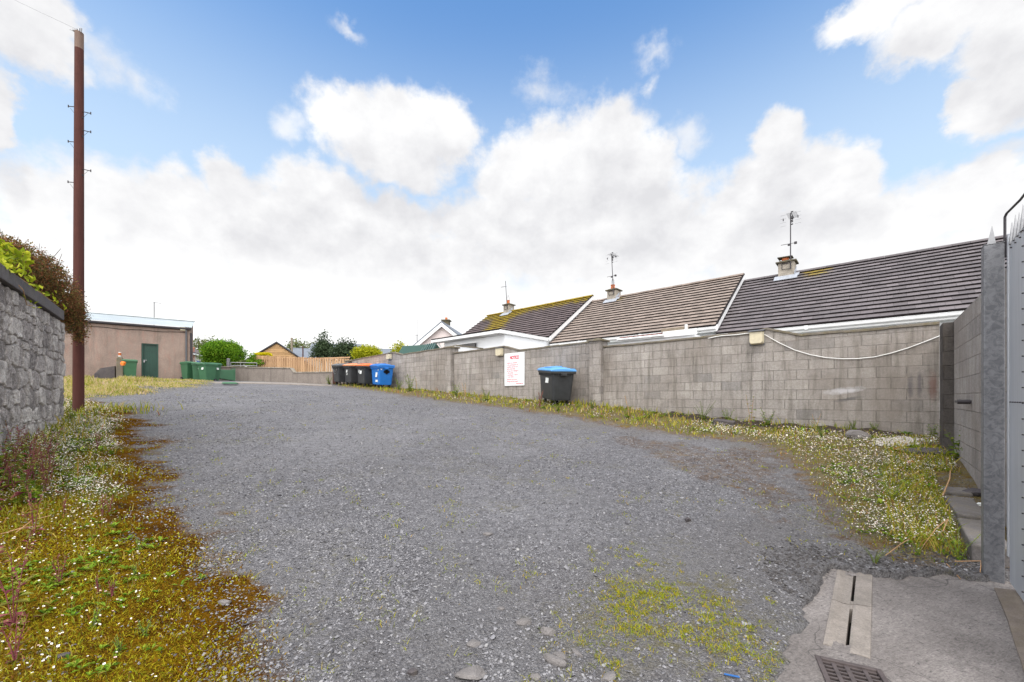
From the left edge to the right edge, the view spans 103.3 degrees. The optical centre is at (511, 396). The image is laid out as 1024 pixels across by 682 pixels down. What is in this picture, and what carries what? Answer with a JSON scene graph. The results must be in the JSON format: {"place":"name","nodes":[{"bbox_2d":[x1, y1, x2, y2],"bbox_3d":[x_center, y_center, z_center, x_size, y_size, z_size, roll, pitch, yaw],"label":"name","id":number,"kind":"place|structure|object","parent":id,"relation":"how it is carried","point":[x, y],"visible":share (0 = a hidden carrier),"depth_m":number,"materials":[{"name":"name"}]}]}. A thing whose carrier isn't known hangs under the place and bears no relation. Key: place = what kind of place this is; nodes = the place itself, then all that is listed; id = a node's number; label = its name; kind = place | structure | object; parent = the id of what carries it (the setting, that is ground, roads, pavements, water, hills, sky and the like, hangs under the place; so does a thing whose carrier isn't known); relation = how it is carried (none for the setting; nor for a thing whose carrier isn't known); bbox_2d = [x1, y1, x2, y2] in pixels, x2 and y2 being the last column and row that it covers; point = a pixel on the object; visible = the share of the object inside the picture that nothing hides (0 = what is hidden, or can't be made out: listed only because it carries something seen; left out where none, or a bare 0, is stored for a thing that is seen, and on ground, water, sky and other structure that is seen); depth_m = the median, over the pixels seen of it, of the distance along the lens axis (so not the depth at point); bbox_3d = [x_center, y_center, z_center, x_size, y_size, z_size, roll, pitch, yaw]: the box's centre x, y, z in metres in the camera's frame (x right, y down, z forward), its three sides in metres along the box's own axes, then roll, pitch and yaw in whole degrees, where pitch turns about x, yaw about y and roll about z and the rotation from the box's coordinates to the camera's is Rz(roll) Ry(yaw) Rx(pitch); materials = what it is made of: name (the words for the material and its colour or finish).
{"place":"outdoors","nodes":[
{"label":"outdoors","id":0,"kind":"place"},
{"bbox_2d":[63,374,214,399],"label":"dry grass","id":1,"kind":"structure","parent":0,"point":[120,385],"depth_m":15.75,"materials":[{"name":"yellow plant"}]},
{"bbox_2d":[0,380,1009,681],"bbox_3d":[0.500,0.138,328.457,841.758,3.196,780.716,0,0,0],"label":"ground","id":2,"kind":"structure","parent":0,"point":[438,646],"depth_m":3.72,"materials":[{"name":"grey gravel"}]},
{"bbox_2d":[0,455,14,509],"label":"weed plant","id":3,"kind":"object","parent":2,"relation":"on","point":[3,479],"visible":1,"depth_m":3.70,"materials":[{"name":"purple plant"}]},
{"bbox_2d":[0,445,22,490],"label":"weed plant","id":4,"kind":"object","parent":2,"relation":"on","point":[9,471],"visible":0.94,"depth_m":4.07,"materials":[{"name":"green plant"}]},
{"bbox_2d":[0,425,28,489],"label":"weed plant","id":5,"kind":"object","parent":2,"relation":"on","point":[15,467],"visible":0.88,"depth_m":4.13,"materials":[{"name":"purple plant"}]},
{"bbox_2d":[0,609,29,664],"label":"weed plant","id":6,"kind":"object","parent":2,"relation":"on","point":[14,656],"visible":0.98,"depth_m":1.96,"materials":[{"name":"purple plant"}]},
{"bbox_2d":[3,420,28,462],"bbox_3d":[-6.081,0.562,4.981,0.197,0.568,0.190,0,0,0],"label":"weed plant","id":7,"kind":"object","parent":2,"relation":"on","point":[15,442],"visible":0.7,"depth_m":4.98,"materials":[{"name":"green plant"}]},
{"bbox_2d":[0,528,35,625],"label":"weed plant","id":8,"kind":"object","parent":2,"relation":"on","point":[13,597],"visible":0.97,"depth_m":2.20,"materials":[{"name":"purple plant"}]},
{"bbox_2d":[11,435,42,503],"bbox_3d":[-4.581,0.691,3.837,0.222,0.657,0.207,0,0,45],"label":"weed plant","id":9,"kind":"object","parent":2,"relation":"on","point":[17,493],"visible":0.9,"depth_m":3.82,"materials":[{"name":"purple plant"}]},
{"bbox_2d":[12,446,43,474],"bbox_3d":[-5.462,0.720,4.572,0.158,0.375,0.241,0,0,16],"label":"weed plant","id":10,"kind":"object","parent":2,"relation":"on","point":[26,467],"visible":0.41,"depth_m":4.54,"materials":[{"name":"green plant"}]},
{"bbox_2d":[14,466,42,503],"bbox_3d":[-4.568,0.830,3.833,0.203,0.386,0.252,0,0,0],"label":"weed plant","id":11,"kind":"object","parent":2,"relation":"on","point":[33,492],"visible":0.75,"depth_m":3.83,"materials":[{"name":"green plant"}]},
{"bbox_2d":[20,425,39,459],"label":"weed plant","id":12,"kind":"object","parent":2,"relation":"on","point":[35,437],"visible":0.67,"depth_m":5.14,"materials":[{"name":"green plant"}]},
{"bbox_2d":[0,264,65,454],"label":"stone wall","id":13,"kind":"structure","parent":2,"relation":"on","point":[32,361],"depth_m":6.05,"materials":[{"name":"stone"}]},
{"bbox_2d":[0,230,91,345],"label":"red shrub","id":14,"kind":"object","parent":13,"relation":"on","point":[49,275],"visible":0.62,"depth_m":7.44,"materials":[{"name":"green plant"}]},
{"bbox_2d":[20,482,47,537],"bbox_3d":[-3.801,0.900,3.211,0.169,0.448,0.124,0,0,0],"label":"weed plant","id":15,"kind":"object","parent":2,"relation":"on","point":[32,511],"visible":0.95,"depth_m":3.22,"materials":[{"name":"purple plant"}]},
{"bbox_2d":[35,445,55,486],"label":"weed plant","id":16,"kind":"object","parent":2,"relation":"on","point":[43,469],"visible":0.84,"depth_m":4.21,"materials":[{"name":"green plant"}]},
{"bbox_2d":[38,467,53,494],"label":"weed plant","id":17,"kind":"object","parent":2,"relation":"on","point":[47,485],"visible":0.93,"depth_m":4.03,"materials":[{"name":"green plant"}]},
{"bbox_2d":[40,427,63,474],"bbox_3d":[-5.312,0.617,4.656,0.209,0.568,0.168,0,0,0],"label":"weed plant","id":18,"kind":"object","parent":2,"relation":"on","point":[50,446],"visible":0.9,"depth_m":4.67,"materials":[{"name":"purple plant"}]},
{"bbox_2d":[0,403,114,488],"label":"weeds","id":19,"kind":"object","parent":2,"relation":"on","point":[75,444],"visible":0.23,"depth_m":5.62,"materials":[{"name":"green plant"}]},
{"bbox_2d":[50,553,67,586],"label":"weed plant","id":20,"kind":"object","parent":2,"relation":"on","point":[56,578],"visible":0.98,"depth_m":2.58,"materials":[{"name":"brown plant"}]},
{"bbox_2d":[67,28,90,411],"bbox_3d":[-9.350,-3.640,8.750,0.511,8.640,0.188,0,0,0],"label":"utility pole","id":21,"kind":"object","parent":2,"relation":"on","point":[78,375],"visible":0.9,"depth_m":8.69,"materials":[{"name":"wood"}]},
{"bbox_2d":[88,606,101,628],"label":"weed plant","id":22,"kind":"object","parent":2,"relation":"on","point":[94,619],"visible":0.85,"depth_m":2.24,"materials":[{"name":"green plant"}]},
{"bbox_2d":[94,356,123,378],"bbox_3d":[-20.374,-1.292,20.491,1.080,1.562,0.330,0,0,-35],"label":"concrete post","id":23,"kind":"object","parent":2,"relation":"on","point":[112,371],"visible":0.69,"depth_m":20.47,"materials":[{"name":"grey concrete"}]},
{"bbox_2d":[112,634,122,653],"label":"weed plant","id":24,"kind":"object","parent":2,"relation":"on","point":[118,646],"visible":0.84,"depth_m":2.04,"materials":[{"name":"green plant"}]},
{"bbox_2d":[63,312,194,378],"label":"shed","id":25,"kind":"structure","parent":2,"relation":"on","point":[161,351],"depth_m":22.24,"materials":[{"name":"paint"}]},
{"bbox_2d":[142,343,157,377],"bbox_3d":[-20.055,-1.975,22.470,0.698,1.949,0.130,0,0,-35],"label":"door","id":26,"kind":"structure","parent":25,"relation":"in","point":[149,352],"depth_m":22.47,"materials":[{"name":"green paint"}]},
{"bbox_2d":[122,359,137,377],"bbox_3d":[-19.905,-1.413,21.114,0.610,1.074,0.857,0,0,-43],"label":"wheelie bin","id":27,"kind":"object","parent":2,"relation":"on","point":[129,367],"visible":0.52,"depth_m":20.89,"materials":[{"name":"green plastic"}]},
{"bbox_2d":[137,617,151,636],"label":"weed plant","id":28,"kind":"object","parent":2,"relation":"on","point":[146,628],"visible":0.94,"depth_m":2.19,"materials":[{"name":"green plant"}]},
{"bbox_2d":[0,453,309,681],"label":"moss","id":29,"kind":"object","parent":2,"relation":"on","point":[115,566],"visible":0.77,"depth_m":2.48,"materials":[{"name":"green plant"}]},
{"bbox_2d":[180,361,192,378],"bbox_3d":[-18.485,-1.485,23.208,0.857,1.074,0.610,0,0,24],"label":"wheelie bin","id":30,"kind":"object","parent":2,"relation":"on","point":[186,369],"visible":0.53,"depth_m":22.96,"materials":[{"name":"green plastic"}]},
{"bbox_2d":[191,362,202,379],"bbox_3d":[-17.728,-1.412,22.915,0.610,1.074,0.857,0,0,-36],"label":"wheelie bin","id":31,"kind":"object","parent":2,"relation":"on","point":[195,370],"visible":0.37,"depth_m":22.60,"materials":[{"name":"green plastic"}]},
{"bbox_2d":[193,347,204,362],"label":"white house","id":32,"kind":"structure","parent":2,"relation":"on","point":[196,357],"depth_m":37.60,"materials":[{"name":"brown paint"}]},
{"bbox_2d":[193,335,217,349],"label":"thin tree","id":33,"kind":"object","parent":2,"relation":"on","point":[198,342],"visible":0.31,"depth_m":42.73,"materials":[{"name":"green plant"}]},
{"bbox_2d":[196,363,217,380],"bbox_3d":[-17.065,-1.375,22.718,0.610,1.074,0.857,0,0,14],"label":"wheelie bin","id":34,"kind":"object","parent":2,"relation":"on","point":[207,371],"visible":0.77,"depth_m":22.48,"materials":[{"name":"green plastic"}]},
{"bbox_2d":[215,363,222,380],"bbox_3d":[-17.322,-1.431,23.404,0.857,1.074,0.610,0,0,13],"label":"wheelie bin","id":35,"kind":"object","parent":2,"relation":"on","point":[218,369],"visible":0.12,"depth_m":23.45,"materials":[{"name":"green plastic"}]},
{"bbox_2d":[195,338,249,366],"bbox_3d":[-20.603,-2.630,29.005,3.195,3.324,3.312,0,0,0],"label":"clipped bush","id":36,"kind":"object","parent":2,"relation":"on","point":[221,351],"visible":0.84,"depth_m":28.16,"materials":[{"name":"green plant"}]},
{"bbox_2d":[219,368,238,383],"bbox_3d":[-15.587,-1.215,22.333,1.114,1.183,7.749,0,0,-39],"label":"wheelie bin","id":37,"kind":"object","parent":2,"relation":"on","point":[229,375],"visible":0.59,"depth_m":24.93,"materials":[{"name":"green plastic"}]},
{"bbox_2d":[246,352,263,366],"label":"ivy shrub","id":38,"kind":"object","parent":2,"relation":"on","point":[254,361],"visible":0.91,"depth_m":28.07,"materials":[{"name":"green plant"}]},
{"bbox_2d":[215,382,331,385],"bbox_3d":[-12.825,-0.673,22.206,5.579,0.422,3.975,0,0,-21],"label":"concrete strip","id":39,"kind":"object","parent":2,"relation":"on","point":[287,383],"visible":0.46,"depth_m":21.80,"materials":[{"name":"grey concrete"}]},
{"bbox_2d":[246,341,307,371],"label":"timber building","id":40,"kind":"structure","parent":2,"relation":"on","point":[276,348],"depth_m":38.05,"materials":[{"name":"brown wood"}]},
{"bbox_2d":[219,366,342,383],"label":"wall","id":41,"kind":"structure","parent":2,"relation":"on","point":[276,374],"depth_m":25.40,"materials":[{"name":"grey concrete"}]},
{"bbox_2d":[285,338,314,349],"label":"pale tree","id":42,"kind":"object","parent":2,"relation":"on","point":[295,343],"visible":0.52,"depth_m":54.64,"materials":[{"name":"green plant"}]},
{"bbox_2d":[255,355,349,371],"bbox_3d":[-14.286,-1.702,27.435,7.800,2.482,0.106,0,0,16],"label":"timber fence","id":43,"kind":"object","parent":2,"relation":"on","point":[308,363],"visible":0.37,"depth_m":27.32,"materials":[{"name":"brown wood"}]},
{"bbox_2d":[293,348,314,371],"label":"slate house","id":44,"kind":"structure","parent":2,"relation":"on","point":[298,351],"depth_m":46.41,"materials":[{"name":"white stone"}]},
{"bbox_2d":[308,329,334,371],"bbox_3d":[-15.337,-3.406,33.014,2.401,4.741,1.997,0,0,0],"label":"evergreen tree","id":45,"kind":"object","parent":2,"relation":"on","point":[321,347],"visible":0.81,"depth_m":32.65,"materials":[{"name":"green plant"}]},
{"bbox_2d":[331,363,344,384],"bbox_3d":[-9.666,-1.303,23.002,0.898,1.221,1.470,0,3,-36],"label":"waste container","id":46,"kind":"object","parent":2,"relation":"on","point":[338,373],"visible":0.79,"depth_m":22.50,"materials":[{"name":"grey plastic"}]},
{"bbox_2d":[327,336,360,362],"bbox_3d":[-13.235,-2.867,32.035,2.872,3.856,2.161,0,0,0],"label":"evergreen tree","id":47,"kind":"object","parent":2,"relation":"on","point":[342,349],"visible":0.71,"depth_m":31.61,"materials":[{"name":"green plant"}]},
{"bbox_2d":[342,363,359,385],"bbox_3d":[-8.627,-1.228,22.061,0.898,1.221,1.470,0,3,-36],"label":"waste container","id":48,"kind":"object","parent":2,"relation":"on","point":[351,374],"visible":0.75,"depth_m":21.57,"materials":[{"name":"grey plastic"}]},
{"bbox_2d":[355,363,374,385],"bbox_3d":[-7.550,-1.146,21.086,0.898,1.221,1.470,0,4,-36],"label":"waste container","id":49,"kind":"object","parent":2,"relation":"on","point":[364,371],"visible":0.78,"depth_m":20.60,"materials":[{"name":"grey plastic"}]},
{"bbox_2d":[349,344,382,358],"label":"golden shrub","id":50,"kind":"object","parent":2,"relation":"on","point":[365,351],"visible":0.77,"depth_m":27.47,"materials":[{"name":"yellow plant"}]},
{"bbox_2d":[370,363,394,387],"bbox_3d":[-6.437,-1.057,20.079,0.898,1.221,1.470,0,4,-36],"label":"waste container","id":51,"kind":"object","parent":2,"relation":"on","point":[382,373],"visible":0.98,"depth_m":19.64,"materials":[{"name":"blue plastic"}]},
{"bbox_2d":[388,338,407,352],"bbox_3d":[-9.375,-2.920,33.991,2.113,4.001,1.823,0,0,0],"label":"golden conifer","id":52,"kind":"object","parent":2,"relation":"on","point":[401,344],"visible":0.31,"depth_m":33.86,"materials":[{"name":"yellow plant"}]},
{"bbox_2d":[399,343,438,353],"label":"garden shed","id":53,"kind":"structure","parent":2,"relation":"on","point":[409,349],"depth_m":24.38,"materials":[{"name":"green metal"}]},
{"bbox_2d":[6,383,850,488],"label":"tall grass","id":54,"kind":"structure","parent":2,"relation":"on","point":[116,406],"depth_m":7.79,"materials":[{"name":"green plant"}]},
{"bbox_2d":[414,317,461,347],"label":"gabled house","id":55,"kind":"structure","parent":2,"relation":"on","point":[443,328],"depth_m":31.23,"materials":[{"name":"white paint"}]},
{"bbox_2d":[12,388,899,681],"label":"gravel sprigs","id":56,"kind":"object","parent":2,"relation":"on","point":[352,560],"visible":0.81,"depth_m":2.92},
{"bbox_2d":[452,345,482,351],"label":"garden wall","id":57,"kind":"structure","parent":2,"relation":"on","point":[465,348],"depth_m":18.03,"materials":[{"name":"white paint"}]},
{"bbox_2d":[455,665,486,679],"bbox_3d":[-0.203,1.382,2.013,0.162,0.052,0.085,0,2,-6],"label":"rock","id":58,"kind":"object","parent":2,"relation":"on","point":[476,672],"visible":0.99,"depth_m":2.00,"materials":[{"name":"stone"}]},
{"bbox_2d":[466,639,480,647],"bbox_3d":[-0.213,1.372,2.255,0.074,0.025,0.053,0,0,-43],"label":"rock","id":59,"kind":"object","parent":2,"relation":"on","point":[473,643],"visible":1,"depth_m":2.25,"materials":[{"name":"stone"}]},
{"bbox_2d":[0,394,961,681],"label":"daisies","id":60,"kind":"object","parent":2,"relation":"on","point":[122,446],"visible":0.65,"depth_m":5.05,"materials":[{"name":"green plant"}]},
{"bbox_2d":[0,383,961,681],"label":"verge grass","id":61,"kind":"structure","parent":2,"relation":"on","point":[618,411],"depth_m":5.10,"materials":[{"name":"green plant"}]},
{"bbox_2d":[0,395,964,674],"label":"weeds","id":62,"kind":"object","parent":2,"relation":"on","point":[74,611],"visible":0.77,"depth_m":2.82,"materials":[{"name":"green plant"}]},
{"bbox_2d":[431,281,594,348],"bbox_3d":[0.258,-3.311,24.626,8.573,8.962,11.615,0,0,42],"label":"bungalow","id":63,"kind":"object","parent":2,"relation":"on","point":[543,325],"visible":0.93,"depth_m":22.10,"materials":[{"name":"paint"}]},
{"bbox_2d":[516,618,531,625],"bbox_3d":[0.072,1.375,2.469,0.094,0.043,0.050,0,0,-23],"label":"rock","id":64,"kind":"object","parent":2,"relation":"on","point":[523,621],"visible":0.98,"depth_m":2.46,"materials":[{"name":"stone"}]},
{"bbox_2d":[530,673,541,680],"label":"rock","id":65,"kind":"object","parent":2,"relation":"on","point":[535,677],"visible":0.99,"depth_m":2.01,"materials":[{"name":"stone"}]},
{"bbox_2d":[540,626,555,635],"bbox_3d":[0.212,1.379,2.380,0.096,0.059,0.060,-1,2,23],"label":"rock","id":66,"kind":"object","parent":2,"relation":"on","point":[546,631],"visible":0.9,"depth_m":2.37,"materials":[{"name":"stone"}]},
{"bbox_2d":[543,653,566,667],"bbox_3d":[0.223,1.392,2.137,0.147,0.053,0.050,-3,-6,40],"label":"rock","id":67,"kind":"object","parent":2,"relation":"on","point":[554,660],"visible":0.95,"depth_m":2.12,"materials":[{"name":"stone"}]},
{"bbox_2d":[537,366,576,404],"bbox_3d":[1.398,-0.380,12.960,0.898,1.221,1.470,0,5,-15],"label":"waste container","id":68,"kind":"object","parent":2,"relation":"on","point":[556,382],"visible":0.99,"depth_m":12.43,"materials":[{"name":"grey plastic"}]},
{"bbox_2d":[552,651,566,660],"bbox_3d":[0.256,1.392,2.175,0.084,0.035,0.050,0,2,23],"label":"rock","id":69,"kind":"object","parent":2,"relation":"on","point":[560,654],"visible":0.66,"depth_m":2.17,"materials":[{"name":"stone"}]},
{"bbox_2d":[600,671,615,681],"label":"rock","id":70,"kind":"object","parent":2,"relation":"on","point":[609,676],"visible":1,"depth_m":2.01,"materials":[{"name":"stone"}]},
{"bbox_2d":[466,542,784,681],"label":"gravel tufts","id":71,"kind":"object","parent":2,"relation":"on","point":[672,606],"visible":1,"depth_m":2.45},
{"bbox_2d":[370,385,911,433],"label":"weeds","id":72,"kind":"object","parent":2,"relation":"on","point":[905,432],"visible":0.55,"depth_m":10.83,"materials":[{"name":"green plant"}]},
{"bbox_2d":[344,322,939,436],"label":"block wall","id":73,"kind":"structure","parent":2,"relation":"on","point":[896,391],"depth_m":9.96,"materials":[{"name":"grey concrete"}]},
{"bbox_2d":[495,347,503,356],"bbox_3d":[-0.494,-1.726,15.410,0.330,0.381,0.210,0,0,42],"label":"wall lamp","id":74,"kind":"object","parent":73,"relation":"attached to","point":[499,351],"visible":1,"depth_m":15.36,"materials":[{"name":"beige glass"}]},
{"bbox_2d":[505,352,524,385],"bbox_3d":[0.090,-1.027,14.981,0.982,1.213,0.023,0,0,42],"label":"notice board","id":75,"kind":"object","parent":73,"relation":"attached to","point":[514,369],"visible":1,"depth_m":14.93,"materials":[{"name":"white plastic"}]},
{"bbox_2d":[748,329,764,345],"bbox_3d":[5.836,-1.427,9.682,0.330,0.381,0.210,0,0,42],"label":"wall lamp","id":76,"kind":"object","parent":73,"relation":"attached to","point":[756,338],"visible":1,"depth_m":9.64,"materials":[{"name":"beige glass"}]},
{"bbox_2d":[764,334,939,358],"bbox_3d":[7.069,-1.151,8.681,2.908,0.710,0.021,0,0,42],"label":"slack cable","id":77,"kind":"object","parent":73,"relation":"attached to","point":[854,358],"visible":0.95,"depth_m":8.53,"materials":[{"name":"white plastic"}]},
{"bbox_2d":[550,252,745,344],"bbox_3d":[7.401,-3.678,20.484,7.723,8.262,8.173,0,0,42],"label":"bungalow","id":78,"kind":"object","parent":2,"relation":"on","point":[702,306],"visible":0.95,"depth_m":18.41,"materials":[{"name":"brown tile"}]},
{"bbox_2d":[617,324,698,343],"bbox_3d":[4.970,-0.803,12.951,2.424,2.821,2.125,0,0,42],"label":"lean to","id":79,"kind":"object","parent":2,"relation":"on","point":[676,333],"visible":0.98,"depth_m":12.03,"materials":[{"name":"white paint"}]},
{"bbox_2d":[713,418,735,426],"bbox_3d":[4.911,0.604,9.391,0.440,0.140,0.210,7,11,36],"label":"loose block","id":80,"kind":"object","parent":2,"relation":"on","point":[731,423],"depth_m":9.32,"materials":[{"name":"grey concrete"}]},
{"bbox_2d":[664,411,905,435],"bbox_3d":[5.735,0.722,9.468,5.602,0.678,0.644,0,0,42],"label":"soil ledge","id":81,"kind":"object","parent":2,"relation":"on","point":[741,423],"visible":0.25,"depth_m":9.10,"materials":[{"name":"brown soil"}]},
{"bbox_2d":[845,430,870,438],"bbox_3d":[6.534,0.734,7.642,0.422,0.211,0.242,4,6,17],"label":"flat rock","id":82,"kind":"object","parent":2,"relation":"on","point":[852,434],"visible":0.69,"depth_m":7.59,"materials":[{"name":"stone"}]},
{"bbox_2d":[716,211,1006,333],"bbox_3d":[14.704,-3.221,13.875,12.123,8.673,8.173,0,0,42],"label":"bungalow","id":83,"kind":"object","parent":2,"relation":"on","point":[941,284],"visible":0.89,"depth_m":13.49,"materials":[{"name":"tile"}]},
{"bbox_2d":[862,546,886,563],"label":"weed plant","id":84,"kind":"object","parent":2,"relation":"on","point":[877,556],"visible":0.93,"depth_m":3.21,"materials":[{"name":"green plant"}]},
{"bbox_2d":[741,539,1009,603],"bbox_3d":[3.029,1.466,3.091,2.283,0.439,1.130,0,0,0],"label":"stony lip","id":85,"kind":"object","parent":2,"relation":"on","point":[839,559],"visible":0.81,"depth_m":3.21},
{"bbox_2d":[879,473,911,499],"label":"weed plant","id":86,"kind":"object","parent":2,"relation":"on","point":[894,496],"visible":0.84,"depth_m":4.44,"materials":[{"name":"green plant"}]},
{"bbox_2d":[871,435,925,446],"bbox_3d":[6.838,0.773,7.146,1.491,0.138,0.705,0,0,-41],"label":"rubble","id":87,"kind":"object","parent":2,"relation":"on","point":[901,439],"visible":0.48,"depth_m":7.12,"materials":[{"name":"white stone"}]},
{"bbox_2d":[873,436,966,559],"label":"kerb grass","id":88,"kind":"structure","parent":2,"relation":"on","point":[938,505],"depth_m":4.41,"materials":[{"name":"green plant"}]},
{"bbox_2d":[899,447,950,454],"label":"slab","id":89,"kind":"structure","parent":2,"relation":"on","point":[924,450],"depth_m":6.20,"materials":[{"name":"grey concrete"}]},
{"bbox_2d":[944,430,959,458],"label":"weed plant","id":90,"kind":"object","parent":2,"relation":"on","point":[956,448],"visible":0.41,"depth_m":5.88,"materials":[{"name":"green plant"}]},
{"bbox_2d":[942,486,972,496],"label":"kerb block","id":91,"kind":"structure","parent":2,"relation":"on","point":[957,491],"depth_m":4.58,"materials":[{"name":"concrete"}]},
{"bbox_2d":[935,527,980,559],"bbox_3d":[3.617,1.206,3.307,0.260,0.261,0.195,0,0,0],"label":"weed plant","id":92,"kind":"object","parent":2,"relation":"on","point":[958,556],"visible":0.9,"depth_m":3.29,"materials":[{"name":"green plant"}]},
{"bbox_2d":[945,495,980,519],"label":"kerb block","id":93,"kind":"structure","parent":2,"relation":"on","point":[967,508],"depth_m":4.10,"materials":[{"name":"concrete"}]},
{"bbox_2d":[962,488,980,496],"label":"slab","id":94,"kind":"structure","parent":2,"relation":"on","point":[975,491],"depth_m":4.52,"materials":[{"name":"grey concrete"}]},
{"bbox_2d":[940,268,1006,527],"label":"return wall","id":95,"kind":"structure","parent":2,"relation":"on","point":[960,372],"depth_m":5.42,"materials":[{"name":"grey concrete"}]},
{"bbox_2d":[957,518,1009,566],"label":"kerb block","id":96,"kind":"structure","parent":2,"relation":"on","point":[970,530],"depth_m":3.39,"materials":[{"name":"concrete"}]},
{"bbox_2d":[981,193,1023,583],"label":"gate post","id":97,"kind":"object","parent":2,"relation":"on","point":[993,254],"visible":0.81,"depth_m":2.96,"materials":[{"name":"metal"}]},
{"bbox_2d":[0,0,1023,366],"label":"sky","id":98,"kind":"structure","parent":0,"point":[263,173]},
{"bbox_2d":[775,569,1023,681],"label":"pavement","id":99,"kind":"structure","parent":0,"point":[942,628],"depth_m":2.36,"materials":[{"name":"concrete"}]},
{"bbox_2d":[823,569,871,658],"bbox_3d":[2.256,1.436,2.696,0.204,0.188,1.272,0,0,42],"label":"slot drain","id":100,"kind":"object","parent":99,"relation":"in","point":[849,618],"visible":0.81,"depth_m":2.59,"materials":[{"name":"concrete"}]},
{"bbox_2d":[815,655,888,681],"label":"drain grate","id":101,"kind":"object","parent":99,"relation":"in","point":[834,670],"visible":0.94,"depth_m":2.07,"materials":[{"name":"metal"}]},
{"bbox_2d":[994,588,1023,670],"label":"threshold strip","id":102,"kind":"object","parent":99,"relation":"on","point":[1011,602],"visible":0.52,"depth_m":2.54,"materials":[{"name":"grey concrete"}]},
{"bbox_2d":[1007,205,1023,600],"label":"metal gate","id":103,"kind":"structure","parent":102,"relation":"on","point":[1015,394],"depth_m":2.73,"materials":[{"name":"metal"}]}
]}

